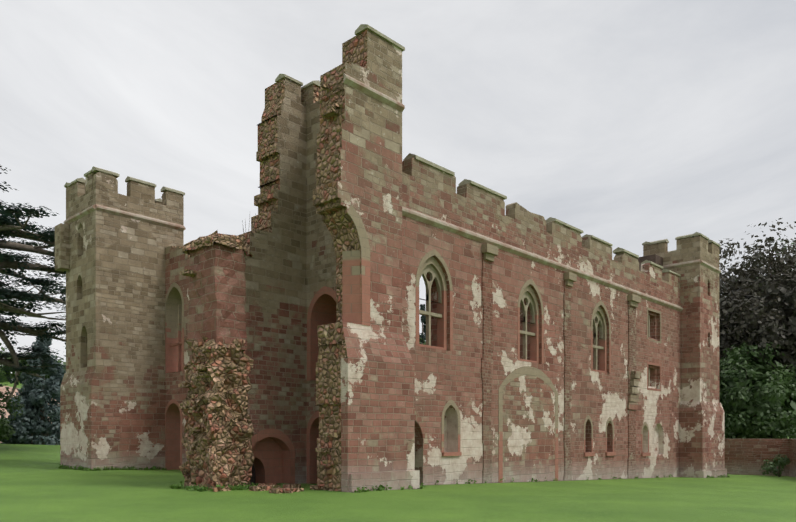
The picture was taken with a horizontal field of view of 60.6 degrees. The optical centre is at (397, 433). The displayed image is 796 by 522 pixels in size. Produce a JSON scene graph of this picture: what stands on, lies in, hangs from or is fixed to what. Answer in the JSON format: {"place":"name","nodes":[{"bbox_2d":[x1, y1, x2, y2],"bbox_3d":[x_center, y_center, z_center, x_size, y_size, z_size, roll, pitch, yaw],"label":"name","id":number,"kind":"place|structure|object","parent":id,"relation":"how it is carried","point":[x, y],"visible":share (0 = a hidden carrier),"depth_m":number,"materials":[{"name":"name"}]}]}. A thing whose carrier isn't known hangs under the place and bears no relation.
{"place":"outdoors","nodes":[
{"label":"outdoors","id":0,"kind":"place"},
{"bbox_2d":[0,381,795,521],"bbox_3d":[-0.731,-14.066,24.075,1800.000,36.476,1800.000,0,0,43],"label":"ground","id":1,"kind":"structure","parent":0,"point":[36,485],"depth_m":18.93,"materials":[{"name":"green plant"}]},
{"bbox_2d":[0,418,15,441],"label":"shrub","id":2,"kind":"object","parent":1,"relation":"on","point":[7,433],"visible":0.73,"depth_m":56.66,"materials":[{"name":"green plant"}]},
{"bbox_2d":[0,383,23,436],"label":"shrub","id":3,"kind":"object","parent":1,"relation":"on","point":[7,406],"visible":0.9,"depth_m":52.45,"materials":[{"name":"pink plant"}]},
{"bbox_2d":[0,329,64,444],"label":"conifer tree","id":4,"kind":"object","parent":1,"relation":"on","point":[40,408],"visible":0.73,"depth_m":59.27,"materials":[{"name":"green plant"}]},
{"bbox_2d":[0,166,65,402],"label":"cedar tree","id":5,"kind":"object","parent":1,"relation":"on","point":[9,218],"visible":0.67,"depth_m":46.23,"materials":[{"name":"green plant"}]},
{"bbox_2d":[0,343,65,384],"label":"distant wood trees","id":6,"kind":"object","parent":1,"relation":"on","point":[12,374],"visible":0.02,"depth_m":343.35,"materials":[{"name":"green plant"}]},
{"bbox_2d":[15,431,58,443],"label":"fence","id":7,"kind":"object","parent":1,"relation":"on","point":[31,441],"visible":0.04,"depth_m":59.32,"materials":[{"name":"brown wood"}]},
{"bbox_2d":[55,166,185,470],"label":"tower","id":8,"kind":"structure","parent":1,"relation":"on","point":[111,243],"depth_m":34.72,"materials":[{"name":"brown stone"}]},
{"bbox_2d":[165,246,191,469],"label":"wall","id":9,"kind":"structure","parent":1,"relation":"on","point":[178,355],"depth_m":35.92,"materials":[{"name":"brown"}]},
{"bbox_2d":[179,336,253,489],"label":"ruined wall","id":10,"kind":"structure","parent":1,"relation":"on","point":[218,390],"depth_m":22.26,"materials":[{"name":"brown stone"}]},
{"bbox_2d":[178,269,207,454],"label":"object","id":11,"kind":"object","parent":10,"relation":"attached to","point":[190,406],"visible":0.71,"depth_m":22.24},
{"bbox_2d":[187,242,246,350],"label":"wall","id":12,"kind":"structure","parent":10,"relation":"on","point":[217,294],"depth_m":22.34,"materials":[{"name":"brown stone"}]},
{"bbox_2d":[182,230,249,254],"bbox_3d":[-6.061,-6.325,22.854,1.945,0.538,1.558,0,0,43],"label":"rubble wall top","id":13,"kind":"object","parent":12,"relation":"on","point":[234,241],"visible":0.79,"depth_m":22.33,"materials":[{"name":"brown stone"}]},
{"bbox_2d":[250,464,254,483],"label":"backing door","id":14,"kind":"structure","parent":1,"relation":"on","point":[253,475],"depth_m":24.73,"materials":[{"name":"brown wood"}]},
{"bbox_2d":[209,483,320,493],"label":"debris stones","id":15,"kind":"object","parent":1,"relation":"on","point":[274,488],"visible":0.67,"depth_m":21.47,"materials":[{"name":"brown stone"}]},
{"bbox_2d":[238,74,305,483],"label":"wall","id":16,"kind":"structure","parent":1,"relation":"on","point":[274,244],"depth_m":24.50,"materials":[{"name":"brown stone"}]},
{"bbox_2d":[213,204,264,254],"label":"plant stems","id":17,"kind":"object","parent":16,"relation":"attached to","point":[252,226],"visible":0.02,"depth_m":23.96,"materials":[{"name":"brown plant"}]},
{"bbox_2d":[301,80,336,483],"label":"wall","id":18,"kind":"structure","parent":1,"relation":"on","point":[320,280],"depth_m":25.03,"materials":[{"name":"brown stone"}]},
{"bbox_2d":[313,24,419,491],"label":"tower","id":19,"kind":"structure","parent":1,"relation":"on","point":[365,383],"depth_m":21.98,"materials":[{"name":"brown stone"}]},
{"bbox_2d":[56,464,730,492],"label":"grass tufts","id":20,"kind":"object","parent":1,"relation":"on","point":[235,487],"visible":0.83,"depth_m":22.84,"materials":[{"name":"green plant"}]},
{"bbox_2d":[419,304,425,344],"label":"tree","id":21,"kind":"object","parent":1,"relation":"on","point":[423,320],"visible":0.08,"depth_m":76.61,"materials":[{"name":"green plant"}]},
{"bbox_2d":[402,215,680,484],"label":"wall","id":22,"kind":"structure","parent":1,"relation":"on","point":[443,378],"depth_m":32.18,"materials":[{"name":"brown stone"}]},
{"bbox_2d":[415,243,660,484],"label":"wall frames","id":23,"kind":"structure","parent":22,"relation":"attached to","point":[527,423],"depth_m":31.37,"materials":[{"name":"brown stone"}]},
{"bbox_2d":[402,153,682,311],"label":"parapet","id":24,"kind":"structure","parent":22,"relation":"on","point":[472,210],"depth_m":30.83,"materials":[{"name":"brown stone"}]},
{"bbox_2d":[441,477,721,484],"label":"weeds","id":25,"kind":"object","parent":1,"relation":"on","point":[541,481],"depth_m":31.73,"materials":[{"name":"green plant"}]},
{"bbox_2d":[637,254,662,270],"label":"wall","id":26,"kind":"structure","parent":1,"relation":"on","point":[656,259],"depth_m":45.18,"materials":[{"name":"stone"}]},
{"bbox_2d":[642,232,726,477],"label":"tower","id":27,"kind":"structure","parent":1,"relation":"on","point":[692,260],"depth_m":44.55,"materials":[{"name":"brown stone"}]},
{"bbox_2d":[718,217,795,436],"bbox_3d":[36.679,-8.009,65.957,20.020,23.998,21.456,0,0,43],"label":"copper tree","id":28,"kind":"object","parent":1,"relation":"on","point":[752,311],"visible":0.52,"depth_m":62.06,"materials":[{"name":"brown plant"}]},
{"bbox_2d":[719,341,795,438],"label":"green tree","id":29,"kind":"object","parent":1,"relation":"on","point":[755,397],"visible":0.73,"depth_m":56.80,"materials":[{"name":"green plant"}]},
{"bbox_2d":[725,439,795,476],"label":"boundary wall","id":30,"kind":"structure","parent":1,"relation":"on","point":[745,456],"depth_m":54.35,"materials":[{"name":"brown brick"}]},
{"bbox_2d":[759,454,790,476],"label":"shrub","id":31,"kind":"object","parent":1,"relation":"on","point":[782,461],"visible":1,"depth_m":50.35,"materials":[{"name":"green plant"}]},
{"bbox_2d":[0,0,795,372],"label":"sky","id":32,"kind":"structure","parent":0,"point":[627,124],"materials":[{"name":"grey"}]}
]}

